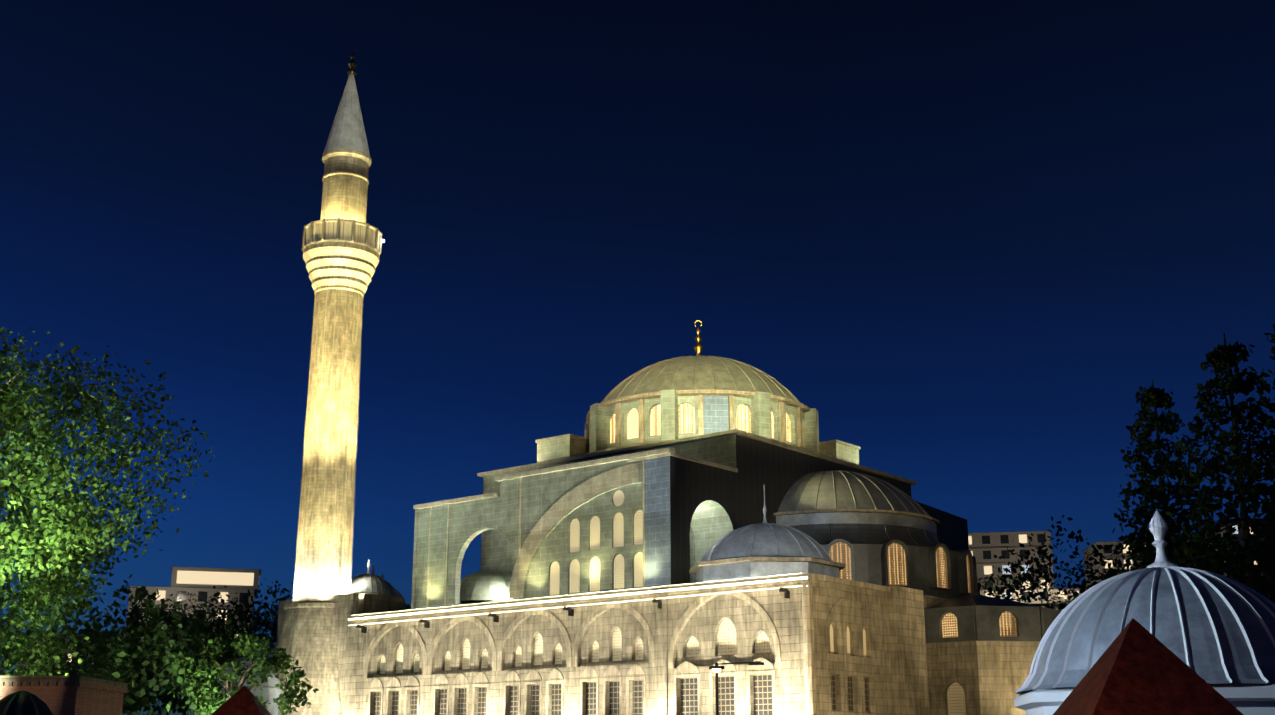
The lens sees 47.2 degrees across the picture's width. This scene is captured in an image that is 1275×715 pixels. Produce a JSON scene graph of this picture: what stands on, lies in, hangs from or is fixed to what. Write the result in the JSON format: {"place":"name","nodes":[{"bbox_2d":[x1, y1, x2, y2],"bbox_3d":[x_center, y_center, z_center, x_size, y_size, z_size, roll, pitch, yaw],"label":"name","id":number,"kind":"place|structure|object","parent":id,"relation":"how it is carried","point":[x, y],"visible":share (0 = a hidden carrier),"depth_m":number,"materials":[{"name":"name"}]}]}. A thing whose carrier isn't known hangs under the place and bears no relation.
{"place":"outdoors","nodes":[
{"label":"outdoors","id":0,"kind":"place"},
{"bbox_2d":[0,0,1274,714],"label":"sky","id":1,"kind":"structure","parent":0,"point":[965,236],"materials":[{"name":"blue"}]},
{"bbox_2d":[19,523,1274,689],"bbox_3d":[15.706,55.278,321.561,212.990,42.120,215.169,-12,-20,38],"label":"blocks","id":2,"kind":"structure","parent":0,"point":[985,548],"depth_m":328.09,"materials":[{"name":"grey concrete"}]},
{"label":"ground","id":3,"kind":"structure","parent":0,"visible":0},
{"bbox_2d":[0,327,214,675],"bbox_3d":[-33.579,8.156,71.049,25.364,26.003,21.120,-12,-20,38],"label":"tree","id":4,"kind":"object","parent":3,"relation":"on","point":[27,548],"visible":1,"depth_m":71.19,"materials":[{"name":"green plant"}]},
{"bbox_2d":[0,568,408,714],"bbox_3d":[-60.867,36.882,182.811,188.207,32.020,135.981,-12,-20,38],"label":"trees","id":5,"kind":"object","parent":3,"relation":"on","point":[139,675],"visible":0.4,"depth_m":89.59,"materials":[{"name":"green plant"}]},
{"bbox_2d":[163,632,318,714],"bbox_3d":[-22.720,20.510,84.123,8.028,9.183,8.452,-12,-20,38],"label":"tree","id":6,"kind":"object","parent":3,"relation":"on","point":[212,700],"visible":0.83,"depth_m":83.69,"materials":[{"name":"green plant"}]},
{"bbox_2d":[271,73,381,714],"bbox_3d":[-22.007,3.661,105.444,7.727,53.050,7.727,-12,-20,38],"label":"minaret","id":7,"kind":"object","parent":3,"relation":"on","point":[341,244],"visible":1,"depth_m":104.06,"materials":[{"name":"stone"}]},
{"bbox_2d":[347,46,356,75],"bbox_3d":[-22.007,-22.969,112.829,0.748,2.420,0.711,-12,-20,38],"label":"minaret finial","id":8,"kind":"object","parent":7,"relation":"attached to","point":[352,64],"visible":0.98,"depth_m":112.54,"materials":[{"name":"gold metal"}]},
{"bbox_2d":[276,561,410,708],"bbox_3d":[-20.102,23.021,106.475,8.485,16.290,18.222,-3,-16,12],"label":"portico","id":9,"kind":"structure","parent":3,"relation":"on","point":[369,593],"depth_m":101.99,"materials":[{"name":"stone"}]},
{"bbox_2d":[0,509,1274,714],"bbox_3d":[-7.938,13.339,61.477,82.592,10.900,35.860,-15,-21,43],"label":"foreground buildings","id":10,"kind":"structure","parent":3,"relation":"on","point":[1162,635],"depth_m":49.27,"materials":[{"name":"white metal"}]},
{"bbox_2d":[342,573,984,714],"bbox_3d":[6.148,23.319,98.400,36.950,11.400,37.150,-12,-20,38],"label":"mosque","id":11,"kind":"structure","parent":3,"relation":"on","point":[802,664],"depth_m":81.46,"materials":[{"name":"stone"}]},
{"bbox_2d":[348,573,807,625],"bbox_3d":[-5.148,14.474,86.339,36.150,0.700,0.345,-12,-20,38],"label":"cornice","id":12,"kind":"structure","parent":11,"relation":"attached to","point":[587,598],"depth_m":84.14,"materials":[{"name":"beige stone"}]},
{"bbox_2d":[374,618,869,714],"bbox_3d":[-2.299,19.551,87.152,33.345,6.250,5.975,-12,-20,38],"label":"windows","id":13,"kind":"structure","parent":11,"relation":"in","point":[763,683],"depth_m":82.21,"materials":[{"name":"beige glass"}]},
{"bbox_2d":[411,429,968,609],"bbox_3d":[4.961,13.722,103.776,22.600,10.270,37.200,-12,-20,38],"label":"mosque","id":14,"kind":"structure","parent":11,"relation":"on","point":[694,499],"depth_m":89.49,"materials":[{"name":"grey stone"}]},
{"bbox_2d":[550,490,642,595],"bbox_3d":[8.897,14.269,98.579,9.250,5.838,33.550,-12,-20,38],"label":"arched windows","id":15,"kind":"structure","parent":14,"relation":"in","point":[618,524],"depth_m":86.18,"materials":[{"name":"yellow glass"}]},
{"bbox_2d":[533,355,819,463],"bbox_3d":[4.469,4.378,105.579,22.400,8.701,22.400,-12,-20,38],"label":"dome","id":16,"kind":"structure","parent":14,"relation":"on","point":[715,391],"depth_m":99.56,"materials":[{"name":"beige stone"}]},
{"bbox_2d":[694,320,702,355],"bbox_3d":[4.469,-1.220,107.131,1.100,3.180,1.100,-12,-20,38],"label":"dome finial","id":17,"kind":"object","parent":16,"relation":"on","point":[698,347],"visible":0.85,"depth_m":106.92,"materials":[{"name":"gold metal"}]},
{"bbox_2d":[610,403,790,442],"bbox_3d":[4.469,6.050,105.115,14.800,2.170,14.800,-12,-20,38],"label":"dome windows","id":18,"kind":"structure","parent":16,"relation":"in","point":[687,417],"depth_m":98.66,"materials":[{"name":"yellow glass"}]},
{"bbox_2d":[535,434,860,464],"bbox_3d":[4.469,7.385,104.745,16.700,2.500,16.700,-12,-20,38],"label":"buttresses","id":19,"kind":"structure","parent":14,"relation":"on","point":[558,447],"depth_m":103.25,"materials":[{"name":"stone"}]},
{"bbox_2d":[709,661,763,714],"bbox_3d":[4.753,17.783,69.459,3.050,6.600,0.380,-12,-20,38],"label":"street lamp","id":20,"kind":"object","parent":3,"relation":"on","point":[716,668],"visible":1,"depth_m":70.63,"materials":[{"name":"black metal"}]},
{"bbox_2d":[689,470,1061,714],"bbox_3d":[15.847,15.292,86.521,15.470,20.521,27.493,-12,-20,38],"label":"semi-dome section","id":21,"kind":"object","parent":3,"relation":"on","point":[982,662],"visible":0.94,"depth_m":83.65,"materials":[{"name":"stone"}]},
{"bbox_2d":[829,542,1016,714],"bbox_3d":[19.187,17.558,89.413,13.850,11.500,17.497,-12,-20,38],"label":"arched windows","id":22,"kind":"structure","parent":21,"relation":"attached to","point":[839,552],"depth_m":87.14,"materials":[{"name":"glass"}]},
{"bbox_2d":[978,515,1274,609],"bbox_3d":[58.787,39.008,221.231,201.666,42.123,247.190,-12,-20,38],"label":"dark trees","id":23,"kind":"object","parent":3,"relation":"on","point":[1061,605],"visible":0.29,"depth_m":137.73,"materials":[{"name":"green plant"}]},
{"bbox_2d":[1093,380,1237,580],"bbox_3d":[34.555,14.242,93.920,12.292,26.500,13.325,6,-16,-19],"label":"conifer","id":24,"kind":"object","parent":3,"relation":"on","point":[1156,398],"visible":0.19,"depth_m":95.50,"materials":[{"name":"green plant"}]},
{"bbox_2d":[1166,332,1274,600],"bbox_3d":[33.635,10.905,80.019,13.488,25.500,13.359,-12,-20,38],"label":"conifer","id":25,"kind":"object","parent":3,"relation":"on","point":[1223,359],"visible":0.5,"depth_m":80.95,"materials":[{"name":"green plant"}]},
{"bbox_2d":[1236,294,1274,603],"bbox_3d":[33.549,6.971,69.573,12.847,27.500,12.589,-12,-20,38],"label":"conifer","id":26,"kind":"object","parent":3,"relation":"on","point":[1263,582],"visible":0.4,"depth_m":70.42,"materials":[{"name":"green plant"}]}
]}

